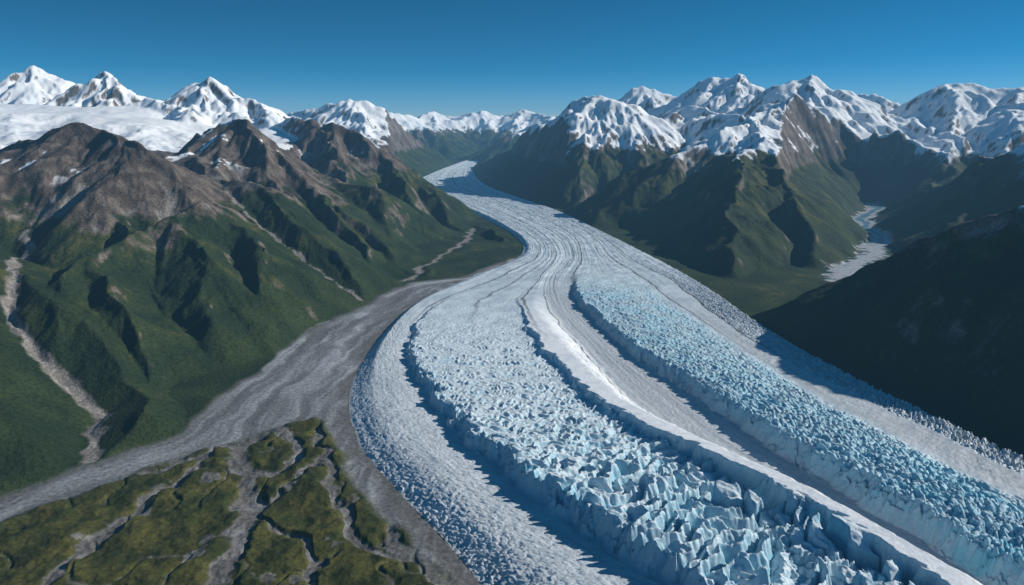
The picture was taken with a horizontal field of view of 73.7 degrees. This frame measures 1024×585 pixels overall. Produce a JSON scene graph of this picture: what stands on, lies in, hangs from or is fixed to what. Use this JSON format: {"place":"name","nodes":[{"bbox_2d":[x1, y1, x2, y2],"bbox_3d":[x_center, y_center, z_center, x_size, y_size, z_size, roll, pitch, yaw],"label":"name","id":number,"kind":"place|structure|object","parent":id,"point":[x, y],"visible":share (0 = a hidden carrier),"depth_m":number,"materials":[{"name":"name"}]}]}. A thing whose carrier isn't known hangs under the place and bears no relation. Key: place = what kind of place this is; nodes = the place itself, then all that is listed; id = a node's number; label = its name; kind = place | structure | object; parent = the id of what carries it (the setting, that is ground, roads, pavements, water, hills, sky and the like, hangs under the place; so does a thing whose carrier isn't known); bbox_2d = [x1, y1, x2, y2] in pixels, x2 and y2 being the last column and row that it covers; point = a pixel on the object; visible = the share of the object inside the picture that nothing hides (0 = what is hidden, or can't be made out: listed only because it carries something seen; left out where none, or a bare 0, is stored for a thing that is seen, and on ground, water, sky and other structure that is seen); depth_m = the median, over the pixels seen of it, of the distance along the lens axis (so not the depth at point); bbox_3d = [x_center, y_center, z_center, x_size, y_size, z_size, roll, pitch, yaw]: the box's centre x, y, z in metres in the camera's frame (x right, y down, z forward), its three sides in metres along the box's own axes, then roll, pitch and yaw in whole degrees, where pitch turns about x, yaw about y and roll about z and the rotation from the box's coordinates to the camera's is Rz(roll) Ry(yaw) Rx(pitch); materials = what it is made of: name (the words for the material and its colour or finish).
{"place":"outdoors","nodes":[
{"label":"outdoors","id":0,"kind":"place"},
{"bbox_2d":[0,413,462,584],"bbox_3d":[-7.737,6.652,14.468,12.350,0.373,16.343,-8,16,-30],"label":"tundra plain","id":1,"kind":"structure","parent":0,"point":[292,503],"depth_m":17.22,"materials":[{"name":"green plant"}]},
{"bbox_2d":[0,65,510,493],"bbox_3d":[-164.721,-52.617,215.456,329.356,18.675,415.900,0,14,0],"label":"mountain range","id":2,"kind":"structure","parent":0,"point":[173,264],"depth_m":40.34,"materials":[{"name":"green plant"}]},
{"bbox_2d":[0,254,520,584],"bbox_3d":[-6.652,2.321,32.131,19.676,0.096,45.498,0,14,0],"label":"gravel outwash plain","id":3,"kind":"structure","parent":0,"point":[311,371],"depth_m":24.56,"materials":[{"name":"grey gravel"}]},
{"bbox_2d":[0,0,1023,115],"label":"sky","id":4,"kind":"structure","parent":0,"point":[410,57],"materials":[{"name":"blue"}]},
{"bbox_2d":[349,160,1023,584],"bbox_3d":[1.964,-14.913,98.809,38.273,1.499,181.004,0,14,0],"label":"glacier","id":5,"kind":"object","parent":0,"point":[565,400],"visible":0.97,"depth_m":20.86,"materials":[{"name":"white ice"}]},
{"bbox_2d":[489,73,1023,458],"bbox_3d":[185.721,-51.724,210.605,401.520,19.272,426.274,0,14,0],"label":"mountain range","id":6,"kind":"structure","parent":0,"point":[741,193],"depth_m":61.89,"materials":[{"name":"green plant"}]},
{"bbox_2d":[823,201,894,281],"bbox_3d":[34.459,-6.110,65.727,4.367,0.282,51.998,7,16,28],"label":"glacial river","id":7,"kind":"structure","parent":0,"point":[873,249],"depth_m":56.99,"materials":[{"name":"ice"}]}
]}

